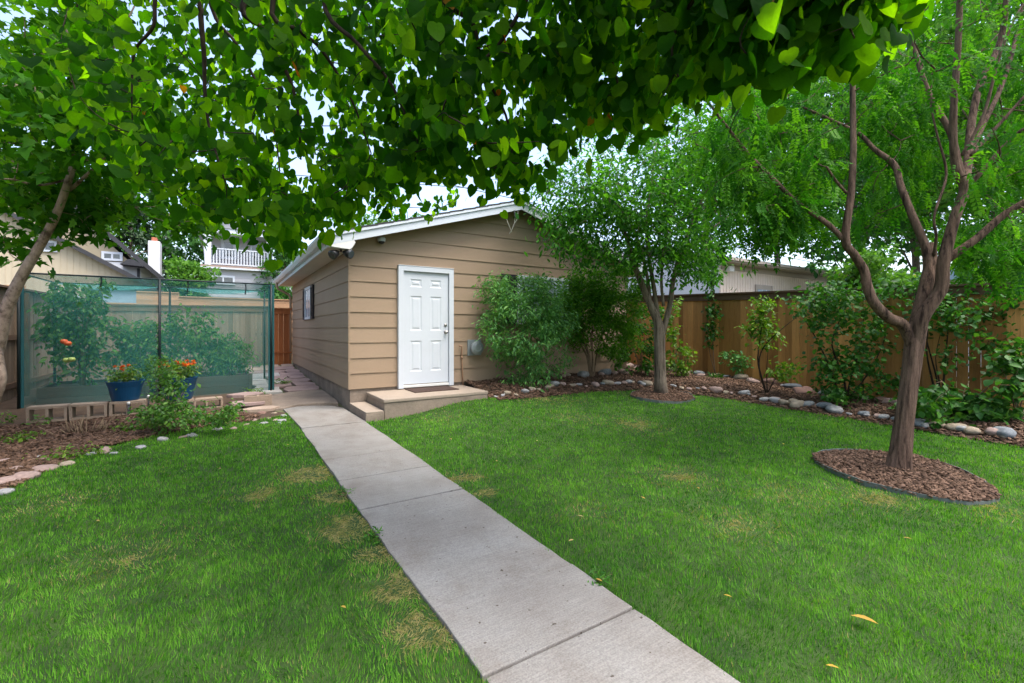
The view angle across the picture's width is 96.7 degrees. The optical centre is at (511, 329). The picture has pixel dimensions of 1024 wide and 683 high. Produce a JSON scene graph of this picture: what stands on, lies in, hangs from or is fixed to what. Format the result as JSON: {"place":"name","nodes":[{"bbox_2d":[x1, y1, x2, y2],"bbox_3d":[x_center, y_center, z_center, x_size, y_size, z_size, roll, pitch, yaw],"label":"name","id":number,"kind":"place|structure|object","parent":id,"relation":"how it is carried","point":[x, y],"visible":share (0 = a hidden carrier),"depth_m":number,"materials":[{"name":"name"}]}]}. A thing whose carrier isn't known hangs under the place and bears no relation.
{"place":"outdoors","nodes":[
{"label":"outdoors","id":0,"kind":"place"},
{"bbox_2d":[161,376,197,400],"bbox_3d":[-5.535,0.980,7.570,0.515,0.360,0.515,0,0,-32],"label":"flower pot","id":1,"kind":"object","parent":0,"point":[192,381],"visible":0.41,"depth_m":7.51,"materials":[{"name":"blue plastic"}]},
{"bbox_2d":[158,359,201,379],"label":"marigold plant","id":2,"kind":"object","parent":1,"relation":"in","point":[183,371],"visible":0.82,"depth_m":7.54,"materials":[{"name":"green plant"}]},
{"bbox_2d":[0,413,490,682],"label":"lawn","id":3,"kind":"structure","parent":0,"point":[216,667],"depth_m":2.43,"materials":[{"name":"green plant"}]},
{"bbox_2d":[251,390,337,410],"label":"old path","id":4,"kind":"structure","parent":0,"point":[282,401],"depth_m":8.47,"materials":[{"name":"concrete"}]},
{"bbox_2d":[226,392,263,397],"bbox_3d":[-4.854,1.192,8.289,0.587,0.070,0.353,0,0,-32],"label":"flagstone","id":5,"kind":"object","parent":4,"relation":"on","point":[238,395],"visible":0.73,"depth_m":8.17,"materials":[{"name":"beige stone"}]},
{"bbox_2d":[228,400,264,406],"bbox_3d":[-4.556,1.273,7.890,0.616,0.068,0.341,0,0,-32],"label":"flagstone","id":6,"kind":"object","parent":4,"relation":"on","point":[253,403],"visible":0.56,"depth_m":7.77,"materials":[{"name":"beige stone"}]},
{"bbox_2d":[283,406,739,682],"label":"path","id":7,"kind":"structure","parent":0,"point":[505,600],"depth_m":2.44,"materials":[{"name":"concrete"}]},
{"bbox_2d":[0,0,1023,284],"label":"sky","id":8,"kind":"structure","parent":0,"point":[427,192],"materials":[{"name":"white"}]},
{"bbox_2d":[97,362,1022,449],"bbox_3d":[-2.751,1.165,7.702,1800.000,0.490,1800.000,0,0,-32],"label":"ground","id":9,"kind":"structure","parent":0,"point":[281,389],"depth_m":8.44,"materials":[{"name":"brown soil"}]},
{"bbox_2d":[0,284,75,401],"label":"side fence","id":10,"kind":"object","parent":9,"relation":"on","point":[39,376],"visible":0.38,"depth_m":8.50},
{"bbox_2d":[0,213,174,301],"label":"beige house","id":11,"kind":"structure","parent":9,"relation":"on","point":[73,260],"depth_m":15.25,"materials":[{"name":"white paint"}]},
{"bbox_2d":[31,239,56,251],"bbox_3d":[-15.428,-2.750,15.020,0.608,0.364,0.060,0,0,-32],"label":"window","id":12,"kind":"structure","parent":11,"relation":"in","point":[50,243],"depth_m":15.07,"materials":[{"name":"glass"}]},
{"bbox_2d":[8,160,166,281],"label":"tan house","id":13,"kind":"structure","parent":9,"relation":"on","point":[120,258],"depth_m":21.29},
{"bbox_2d":[101,251,122,260],"bbox_3d":[-18.663,-3.410,21.245,0.751,0.415,0.060,0,0,-32],"label":"window","id":14,"kind":"structure","parent":13,"relation":"in","point":[105,255],"depth_m":21.23,"materials":[{"name":"white paint"}]},
{"bbox_2d":[102,219,135,252],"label":"leafy tree","id":15,"kind":"object","parent":9,"relation":"on","point":[109,227],"visible":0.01,"depth_m":28.52,"materials":[{"name":"green plant"}]},
{"bbox_2d":[0,0,241,400],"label":"leaning tree","id":16,"kind":"object","parent":9,"relation":"on","point":[46,175],"visible":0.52,"depth_m":5.33,"materials":[{"name":"green plant"}]},
{"bbox_2d":[103,288,154,304],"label":"blue shed","id":17,"kind":"structure","parent":9,"relation":"on","point":[124,296],"depth_m":15.74,"materials":[{"name":"blue"}]},
{"bbox_2d":[109,197,164,262],"bbox_3d":[-31.362,-4.907,34.099,9.084,12.368,7.177,0,0,-32],"label":"leafy tree","id":18,"kind":"object","parent":9,"relation":"on","point":[137,248],"visible":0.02,"depth_m":34.93,"materials":[{"name":"green plant"}]},
{"bbox_2d":[111,190,163,263],"bbox_3d":[-24.933,-4.106,30.112,5.741,10.770,4.880,0,0,-32],"label":"conifer","id":19,"kind":"object","parent":9,"relation":"on","point":[134,237],"visible":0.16,"depth_m":29.54,"materials":[{"name":"plant"}]},
{"bbox_2d":[0,366,285,487],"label":"planting bed","id":20,"kind":"object","parent":9,"relation":"on","point":[10,405],"visible":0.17,"depth_m":7.53,"materials":[{"name":"soil"}]},
{"bbox_2d":[0,475,15,483],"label":"stone","id":21,"kind":"object","parent":20,"relation":"on","point":[5,479],"visible":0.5,"depth_m":4.09,"materials":[{"name":"beige stone"}]},
{"bbox_2d":[0,430,45,443],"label":"ground plant","id":22,"kind":"object","parent":20,"relation":"on","point":[24,437],"visible":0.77,"depth_m":5.54,"materials":[{"name":"green plant"}]},
{"bbox_2d":[14,471,40,480],"bbox_3d":[-4.502,1.374,4.210,0.204,0.111,0.200,0,0,-37],"label":"stone","id":23,"kind":"object","parent":20,"relation":"on","point":[27,474],"visible":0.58,"depth_m":4.19,"materials":[{"name":"beige stone"}]},
{"bbox_2d":[32,464,59,470],"bbox_3d":[-4.587,1.377,4.478,0.200,0.086,0.207,0,0,30],"label":"stone","id":24,"kind":"object","parent":20,"relation":"on","point":[45,467],"visible":0.54,"depth_m":4.44,"materials":[{"name":"beige stone"}]},
{"bbox_2d":[25,403,70,423],"bbox_3d":[-6.699,1.215,6.586,0.433,0.230,0.206,0,0,-32],"label":"cinder block","id":25,"kind":"object","parent":20,"relation":"on","point":[29,410],"depth_m":6.54,"materials":[{"name":"concrete"}]},
{"bbox_2d":[22,441,112,463],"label":"ground plant","id":26,"kind":"object","parent":20,"relation":"on","point":[55,455],"visible":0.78,"depth_m":4.89,"materials":[{"name":"green plant"}]},
{"bbox_2d":[68,401,109,420],"bbox_3d":[-6.322,1.215,6.820,0.435,0.230,0.211,0,0,-32],"label":"cinder block","id":27,"kind":"object","parent":20,"relation":"on","point":[72,409],"depth_m":6.77,"materials":[{"name":"concrete"}]},
{"bbox_2d":[36,377,153,404],"bbox_3d":[-7.641,1.175,8.508,1.495,0.430,1.210,0,0,-32],"label":"raised bed","id":28,"kind":"object","parent":20,"relation":"on","point":[64,392],"visible":0.59,"depth_m":7.92,"materials":[{"name":"grey wood"}]},
{"bbox_2d":[26,280,132,385],"bbox_3d":[-7.723,0.088,8.133,1.395,2.152,1.278,0,0,12],"label":"tomato plant","id":29,"kind":"object","parent":28,"relation":"on","point":[69,323],"visible":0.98,"depth_m":8.05,"materials":[{"name":"green plant"}]},
{"bbox_2d":[97,316,177,382],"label":"tomato plant","id":30,"kind":"object","parent":28,"relation":"on","point":[134,352],"visible":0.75,"depth_m":8.67,"materials":[{"name":"green plant"}]},
{"bbox_2d":[109,398,146,415],"bbox_3d":[-5.945,1.215,7.053,0.435,0.230,0.210,0,0,-32],"label":"cinder block","id":31,"kind":"object","parent":20,"relation":"on","point":[112,403],"depth_m":6.97,"materials":[{"name":"concrete"}]},
{"bbox_2d":[105,379,144,400],"bbox_3d":[-6.020,0.948,7.090,0.484,0.300,0.484,0,0,-32],"label":"flower pot","id":32,"kind":"object","parent":31,"relation":"on","point":[130,390],"visible":0.88,"depth_m":6.94,"materials":[{"name":"blue plastic"}]},
{"bbox_2d":[102,364,149,389],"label":"marigold plant","id":33,"kind":"object","parent":32,"relation":"in","point":[125,377],"visible":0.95,"depth_m":7.01,"materials":[{"name":"green plant"}]},
{"bbox_2d":[0,409,260,488],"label":"mulch","id":34,"kind":"object","parent":20,"relation":"on","point":[110,437],"visible":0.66,"depth_m":5.62,"materials":[{"name":"brown plant"}]},
{"bbox_2d":[38,412,135,434],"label":"cut stems","id":35,"kind":"object","parent":34,"relation":"on","point":[81,424],"visible":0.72,"depth_m":6.03,"materials":[{"name":"brown plant"}]},
{"bbox_2d":[110,419,159,432],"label":"ground plant","id":36,"kind":"object","parent":20,"relation":"on","point":[131,428],"visible":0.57,"depth_m":6.17,"materials":[{"name":"green plant"}]},
{"bbox_2d":[17,273,273,408],"bbox_3d":[-6.926,0.281,9.122,3.700,2.419,1.896,0,0,-32],"label":"net enclosure","id":37,"kind":"object","parent":20,"relation":"on","point":[126,283],"visible":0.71,"depth_m":8.35,"materials":[{"name":"teal metal"}]},
{"bbox_2d":[157,370,251,395],"bbox_3d":[-6.268,1.145,9.377,1.545,0.490,1.210,0,0,-32],"label":"raised bed","id":38,"kind":"object","parent":20,"relation":"on","point":[225,383],"visible":0.52,"depth_m":9.05,"materials":[{"name":"grey wood"}]},
{"bbox_2d":[148,303,231,376],"bbox_3d":[-6.548,0.302,9.328,1.369,1.657,1.328,0,0,-32],"label":"vegetable plant","id":39,"kind":"object","parent":38,"relation":"on","point":[199,344],"visible":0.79,"depth_m":9.15,"materials":[{"name":"green plant"}]},
{"bbox_2d":[198,330,260,375],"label":"vegetable plant","id":40,"kind":"object","parent":38,"relation":"on","point":[224,365],"visible":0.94,"depth_m":9.41,"materials":[{"name":"green plant"}]},
{"bbox_2d":[190,396,222,408],"bbox_3d":[-5.223,1.265,7.777,0.467,0.190,0.190,0,0,-39],"label":"cinder block","id":41,"kind":"object","parent":20,"relation":"on","point":[220,399],"depth_m":7.79,"materials":[{"name":"concrete"}]},
{"bbox_2d":[244,394,271,407],"bbox_3d":[-4.435,1.250,7.953,0.427,0.200,0.190,0,0,-29],"label":"cinder block","id":42,"kind":"object","parent":20,"relation":"on","point":[267,398],"depth_m":7.89,"materials":[{"name":"concrete"}]},
{"bbox_2d":[239,406,278,411],"bbox_3d":[-4.232,1.340,7.614,0.613,0.064,0.287,0,0,-32],"label":"flagstone","id":43,"kind":"object","parent":20,"relation":"on","point":[262,408],"visible":0.79,"depth_m":7.56,"materials":[{"name":"beige stone"}]},
{"bbox_2d":[7,285,288,365],"bbox_3d":[-12.062,-0.051,13.167,11.100,2.282,0.090,0,0,-32],"label":"plank fence","id":44,"kind":"object","parent":9,"relation":"on","point":[147,297],"visible":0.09,"depth_m":14.45,"materials":[{"name":"brown wood"}]},
{"bbox_2d":[148,237,161,285],"bbox_3d":[-20.119,-1.971,25.648,0.533,6.321,0.900,0,0,-32],"label":"white chimney","id":45,"kind":"object","parent":9,"relation":"on","point":[154,253],"visible":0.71,"depth_m":25.30,"materials":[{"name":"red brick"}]},
{"bbox_2d":[132,189,185,285],"bbox_3d":[-28.203,-5.112,36.212,6.249,12.778,6.263,0,0,-32],"label":"conifer","id":46,"kind":"object","parent":9,"relation":"on","point":[148,231],"visible":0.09,"depth_m":35.29,"materials":[{"name":"plant"}]},
{"bbox_2d":[75,304,267,371],"bbox_3d":[-9.207,0.393,12.722,4.450,2.195,0.206,0,0,-32],"label":"back fence","id":47,"kind":"object","parent":9,"relation":"on","point":[247,322],"visible":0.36,"depth_m":13.06,"materials":[{"name":"beige wood"}]},
{"bbox_2d":[151,192,204,265],"bbox_3d":[-22.513,-4.611,33.952,6.181,11.778,6.874,0,0,4],"label":"leafy tree","id":48,"kind":"object","parent":9,"relation":"on","point":[194,243],"visible":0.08,"depth_m":32.40,"materials":[{"name":"green plant"}]},
{"bbox_2d":[126,354,247,433],"bbox_3d":[-4.600,0.880,6.231,2.422,1.086,1.147,0,0,32],"label":"leafy bush","id":49,"kind":"object","parent":9,"relation":"on","point":[163,413],"visible":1,"depth_m":5.96,"materials":[{"name":"green plant"}]},
{"bbox_2d":[161,253,221,300],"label":"leafy tree","id":50,"kind":"object","parent":9,"relation":"on","point":[188,270],"visible":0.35,"depth_m":20.62,"materials":[{"name":"green plant"}]},
{"bbox_2d":[199,216,290,315],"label":"grey house","id":51,"kind":"structure","parent":9,"relation":"on","point":[232,262],"depth_m":25.96,"materials":[{"name":"white paint"}]},
{"bbox_2d":[212,275,234,284],"bbox_3d":[-16.043,-2.738,25.279,1.112,0.505,0.060,0,0,-32],"label":"window","id":52,"kind":"structure","parent":51,"relation":"in","point":[222,278],"depth_m":25.33,"materials":[{"name":"white glass"}]},
{"bbox_2d":[221,239,236,259],"bbox_3d":[-16.450,-4.628,26.442,0.790,1.160,0.060,0,0,-32],"label":"window","id":53,"kind":"structure","parent":51,"relation":"in","point":[226,244],"depth_m":26.41,"materials":[{"name":"white paint"}]},
{"bbox_2d":[250,243,264,267],"bbox_3d":[-15.212,-4.367,27.224,0.771,1.538,0.060,0,0,-32],"label":"window","id":54,"kind":"structure","parent":51,"relation":"in","point":[252,248],"depth_m":27.15,"materials":[{"name":"white paint"}]},
{"bbox_2d":[252,387,282,394],"bbox_3d":[-5.042,1.269,9.361,0.515,0.079,0.684,0,0,-32],"label":"flagstone","id":55,"kind":"object","parent":9,"relation":"on","point":[276,390],"visible":0.5,"depth_m":9.21,"materials":[{"name":"beige stone"}]},
{"bbox_2d":[252,247,299,307],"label":"leafy tree","id":56,"kind":"object","parent":9,"relation":"on","point":[287,261],"visible":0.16,"depth_m":26.01,"materials":[{"name":"green plant"}]},
{"bbox_2d":[274,308,291,364],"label":"wooden gate","id":57,"kind":"structure","parent":9,"relation":"on","point":[282,352],"depth_m":13.96,"materials":[{"name":"brown wood"}]},
{"bbox_2d":[283,378,310,383],"bbox_3d":[-5.044,1.221,10.729,0.580,0.078,0.580,0,0,-32],"label":"flagstone","id":58,"kind":"object","parent":9,"relation":"on","point":[301,380],"visible":0.55,"depth_m":10.74,"materials":[{"name":"stone"}]},
{"bbox_2d":[283,385,318,391],"bbox_3d":[-4.476,1.269,9.689,0.708,0.078,0.627,0,0,-32],"label":"flagstone","id":59,"kind":"object","parent":9,"relation":"on","point":[300,388],"visible":0.81,"depth_m":9.61,"materials":[{"name":"stone"}]},
{"bbox_2d":[328,207,399,228],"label":"leafy tree","id":60,"kind":"object","parent":9,"relation":"on","point":[368,218],"visible":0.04,"depth_m":24.36,"materials":[{"name":"green plant"}]},
{"bbox_2d":[362,526,382,543],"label":"weed","id":61,"kind":"object","parent":9,"relation":"on","point":[369,533],"visible":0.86,"depth_m":3.01,"materials":[{"name":"green plant"}]},
{"bbox_2d":[349,385,487,421],"bbox_3d":[-1.567,1.272,7.787,2.117,0.395,1.080,0,0,-32],"label":"stoop","id":62,"kind":"object","parent":9,"relation":"on","point":[381,405],"visible":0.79,"depth_m":7.34,"materials":[{"name":"concrete"}]},
{"bbox_2d":[405,386,458,392],"bbox_3d":[-1.426,1.066,8.113,0.820,0.014,0.520,0,0,-32],"label":"doormat","id":63,"kind":"object","parent":62,"relation":"on","point":[429,389],"visible":1,"depth_m":8.01,"materials":[{"name":"fabric"}]},
{"bbox_2d":[273,200,643,410],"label":"garage","id":64,"kind":"structure","parent":9,"relation":"on","point":[395,311],"depth_m":8.61,"materials":[{"name":"beige wood"}]},
{"bbox_2d":[304,286,309,319],"bbox_3d":[-5.066,-0.650,11.326,0.060,0.800,0.900,0,0,-32],"label":"window","id":65,"kind":"structure","parent":64,"relation":"in","point":[306,290],"depth_m":11.32,"materials":[{"name":"glass"}]},
{"bbox_2d":[328,249,353,259],"bbox_3d":[-2.788,-1.237,7.431,0.401,0.217,0.239,0,0,-32],"label":"floodlight","id":66,"kind":"object","parent":64,"relation":"attached to","point":[347,253],"visible":0.88,"depth_m":7.39,"materials":[{"name":"black plastic"}]},
{"bbox_2d":[404,271,447,383],"bbox_3d":[-1.563,-0.028,8.373,0.875,2.035,0.081,0,0,-32],"label":"door","id":67,"kind":"structure","parent":64,"relation":"in","point":[425,294],"depth_m":8.39,"materials":[{"name":"white paint"}]},
{"bbox_2d":[467,340,483,355],"bbox_3d":[-0.701,0.358,8.883,0.300,0.310,0.169,0,0,-32],"label":"wall vent","id":68,"kind":"object","parent":64,"relation":"attached to","point":[474,347],"depth_m":8.85,"materials":[{"name":"grey metal"}]},
{"bbox_2d":[517,275,568,323],"bbox_3d":[0.683,-0.620,9.849,1.380,1.020,0.060,0,0,-32],"label":"window","id":69,"kind":"structure","parent":64,"relation":"in","point":[562,279],"depth_m":9.82,"materials":[{"name":"white paint"}]},
{"bbox_2d":[17,0,939,272],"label":"redbud tree","id":70,"kind":"object","parent":9,"relation":"on","point":[707,52],"visible":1,"depth_m":2.40,"materials":[{"name":"green plant"}]},
{"bbox_2d":[513,65,789,393],"bbox_3d":[2.898,-2.383,8.667,5.882,7.514,4.072,0,0,3],"label":"tree","id":71,"kind":"object","parent":9,"relation":"on","point":[625,215],"visible":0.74,"depth_m":8.03,"materials":[{"name":"green plant"}]},
{"bbox_2d":[635,125,751,251],"bbox_3d":[11.370,-5.224,25.748,8.691,12.663,6.075,0,0,-18],"label":"leafy tree","id":72,"kind":"object","parent":9,"relation":"on","point":[700,215],"visible":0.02,"depth_m":25.27,"materials":[{"name":"green plant"}]},
{"bbox_2d":[627,246,840,294],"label":"neighbour garage","id":73,"kind":"structure","parent":9,"relation":"on","point":[785,277],"depth_m":15.52,"materials":[{"name":"white paint"}]},
{"bbox_2d":[755,284,772,291],"bbox_3d":[8.619,-0.158,15.550,1.035,2.697,0.056,0,0,-32],"label":"window","id":74,"kind":"structure","parent":73,"relation":"in","point":[757,287],"depth_m":15.51,"materials":[{"name":"grey glass"}]},
{"bbox_2d":[465,364,1023,446],"bbox_3d":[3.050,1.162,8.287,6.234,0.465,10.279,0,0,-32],"label":"mulch","id":75,"kind":"object","parent":9,"relation":"on","point":[691,377],"visible":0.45,"depth_m":8.55,"materials":[{"name":"brown plant"}]},
{"bbox_2d":[471,267,583,392],"bbox_3d":[0.298,0.025,8.788,2.244,2.551,1.558,0,0,1],"label":"burning bush","id":76,"kind":"object","parent":75,"relation":"on","point":[551,322],"visible":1,"depth_m":8.62,"materials":[{"name":"green plant"}]},
{"bbox_2d":[554,260,662,376],"bbox_3d":[1.977,-0.219,9.700,2.540,2.655,1.984,0,0,5],"label":"burning bush","id":77,"kind":"object","parent":75,"relation":"on","point":[602,300],"visible":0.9,"depth_m":9.51,"materials":[{"name":"green plant"}]},
{"bbox_2d":[598,305,667,376],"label":"leafy bush","id":78,"kind":"object","parent":75,"relation":"on","point":[645,367],"visible":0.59,"depth_m":10.56,"materials":[{"name":"green plant"}]},
{"bbox_2d":[662,296,696,375],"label":"leafy bush","id":79,"kind":"object","parent":75,"relation":"on","point":[681,363],"visible":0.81,"depth_m":10.25,"materials":[{"name":"green plant"}]},
{"bbox_2d":[718,350,754,377],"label":"drooping plant","id":80,"kind":"object","parent":75,"relation":"on","point":[740,361],"visible":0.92,"depth_m":10.23,"materials":[{"name":"green plant"}]},
{"bbox_2d":[734,295,803,392],"bbox_3d":[4.834,0.297,8.593,0.834,1.954,1.207,0,0,-67],"label":"young shrub","id":81,"kind":"object","parent":75,"relation":"on","point":[761,332],"visible":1,"depth_m":8.56,"materials":[{"name":"green plant"}]},
{"bbox_2d":[789,400,804,407],"bbox_3d":[4.876,1.284,7.795,0.305,0.140,0.187,-1,1,-16],"label":"stone","id":82,"kind":"object","parent":75,"relation":"on","point":[796,403],"visible":0.86,"depth_m":7.72,"materials":[{"name":"grey stone"}]},
{"bbox_2d":[792,387,811,393],"bbox_3d":[5.540,1.191,8.718,0.306,0.139,0.354,-6,5,-5],"label":"stone","id":83,"kind":"object","parent":75,"relation":"on","point":[801,390],"visible":0.72,"depth_m":8.65,"materials":[{"name":"stone"}]},
{"bbox_2d":[765,274,906,408],"bbox_3d":[5.752,0.279,7.830,2.949,2.513,1.369,0,0,-4],"label":"lilac bush","id":84,"kind":"object","parent":75,"relation":"on","point":[835,393],"visible":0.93,"depth_m":7.63,"materials":[{"name":"green plant"}]},
{"bbox_2d":[874,267,1023,389],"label":"lilac bush","id":85,"kind":"object","parent":75,"relation":"on","point":[950,311],"visible":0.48,"depth_m":7.06,"materials":[{"name":"green plant"}]},
{"bbox_2d":[944,423,966,430],"bbox_3d":[5.867,1.298,6.013,0.208,0.120,0.169,0,-1,17],"label":"stone","id":86,"kind":"object","parent":75,"relation":"on","point":[951,426],"visible":0.69,"depth_m":5.99,"materials":[{"name":"beige stone"}]},
{"bbox_2d":[888,378,1023,428],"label":"plant","id":87,"kind":"object","parent":75,"relation":"on","point":[967,405],"visible":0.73,"depth_m":6.17,"materials":[{"name":"green plant"}]},
{"bbox_2d":[963,426,981,434],"bbox_3d":[5.910,1.306,5.853,0.167,0.108,0.159,7,7,36],"label":"stone","id":88,"kind":"object","parent":75,"relation":"on","point":[970,430],"visible":0.99,"depth_m":5.81,"materials":[{"name":"beige stone"}]},
{"bbox_2d":[984,427,997,435],"bbox_3d":[6.050,1.292,5.688,0.227,0.110,0.182,15,2,25],"label":"stone","id":89,"kind":"object","parent":75,"relation":"on","point":[991,431],"visible":0.61,"depth_m":5.67,"materials":[{"name":"stone"}]},
{"bbox_2d":[980,331,1023,417],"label":"plant","id":90,"kind":"object","parent":75,"relation":"on","point":[1012,364],"visible":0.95,"depth_m":6.05,"materials":[{"name":"green plant"}]},
{"bbox_2d":[993,426,1016,437],"bbox_3d":[6.088,1.282,5.638,0.220,0.138,0.270,0,0,32],"label":"stone","id":91,"kind":"object","parent":75,"relation":"on","point":[1006,432],"visible":0.88,"depth_m":5.55,"materials":[{"name":"grey stone"}]},
{"bbox_2d":[704,76,862,263],"bbox_3d":[10.925,-4.777,19.069,6.681,12.237,6.206,0,0,-9],"label":"leafy tree","id":92,"kind":"object","parent":9,"relation":"on","point":[773,163],"depth_m":18.47,"materials":[{"name":"green plant"}]},
{"bbox_2d":[627,282,1023,409],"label":"cedar fence","id":93,"kind":"object","parent":9,"relation":"on","point":[691,319],"visible":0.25,"depth_m":9.35,"materials":[{"name":"brown wood"}]},
{"bbox_2d":[688,240,740,372],"bbox_3d":[4.769,-0.488,10.744,0.751,3.252,1.229,0,0,-32],"label":"climbing vine","id":94,"kind":"object","parent":93,"relation":"attached to","point":[711,312],"visible":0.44,"depth_m":10.82,"materials":[{"name":"green plant"}]},
{"bbox_2d":[822,246,912,288],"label":"leafy bush","id":95,"kind":"object","parent":9,"relation":"on","point":[874,261],"visible":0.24,"depth_m":9.92,"materials":[{"name":"green plant"}]},
{"bbox_2d":[779,52,972,278],"bbox_3d":[11.593,-4.034,14.833,5.842,10.925,5.256,0,0,-32],"label":"leafy tree","id":96,"kind":"object","parent":9,"relation":"on","point":[840,256],"visible":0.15,"depth_m":14.71,"materials":[{"name":"green plant"}]},
{"bbox_2d":[840,241,920,287],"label":"leafy bush","id":97,"kind":"object","parent":9,"relation":"on","point":[890,270],"visible":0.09,"depth_m":10.46,"materials":[{"name":"plant"}]},
{"bbox_2d":[836,1,1021,272],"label":"leafy tree","id":98,"kind":"object","parent":9,"relation":"on","point":[916,262],"visible":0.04,"depth_m":17.95,"materials":[{"name":"green plant"}]},
{"bbox_2d":[858,0,1023,256],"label":"leafy tree","id":99,"kind":"object","parent":9,"relation":"on","point":[942,204],"visible":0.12,"depth_m":12.82,"materials":[{"name":"green plant"}]},
{"bbox_2d":[913,266,978,377],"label":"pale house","id":100,"kind":"structure","parent":9,"relation":"on","point":[951,278],"depth_m":12.89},
{"bbox_2d":[950,219,1023,307],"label":"leafy bush","id":101,"kind":"object","parent":9,"relation":"on","point":[983,277],"visible":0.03,"depth_m":8.94,"materials":[{"name":"green plant"}]},
{"bbox_2d":[367,390,1023,682],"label":"lawn","id":102,"kind":"structure","parent":0,"point":[799,655],"depth_m":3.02,"materials":[{"name":"green plant"}]},
{"bbox_2d":[587,565,611,586],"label":"weed","id":103,"kind":"object","parent":102,"relation":"on","point":[602,578],"visible":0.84,"depth_m":2.48,"materials":[{"name":"green plant"}]},
{"bbox_2d":[630,390,693,403],"bbox_3d":[2.781,1.295,8.428,1.314,0.250,1.020,0,0,-32],"label":"tree ring","id":104,"kind":"object","parent":102,"relation":"on","point":[659,401],"visible":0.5,"depth_m":7.95,"materials":[{"name":"brown soil"}]},
{"bbox_2d":[630,389,695,401],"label":"mulch","id":105,"kind":"object","parent":104,"relation":"in","point":[671,395],"visible":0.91,"depth_m":8.27,"materials":[{"name":"brown wood"}]},
{"bbox_2d":[650,0,1023,469],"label":"forked tree","id":106,"kind":"object","parent":102,"relation":"on","point":[800,204],"visible":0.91,"depth_m":4.56,"materials":[{"name":"green plant"}]},
{"bbox_2d":[813,448,999,504],"bbox_3d":[3.662,1.372,4.339,1.214,0.096,1.542,0,0,14],"label":"tree ring","id":107,"kind":"object","parent":102,"relation":"on","point":[874,485],"visible":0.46,"depth_m":3.89,"materials":[{"name":"plastic"}]},
{"bbox_2d":[811,448,1001,502],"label":"mulch","id":108,"kind":"object","parent":107,"relation":"on","point":[961,485],"visible":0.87,"depth_m":4.12,"materials":[{"name":"brown plant"}]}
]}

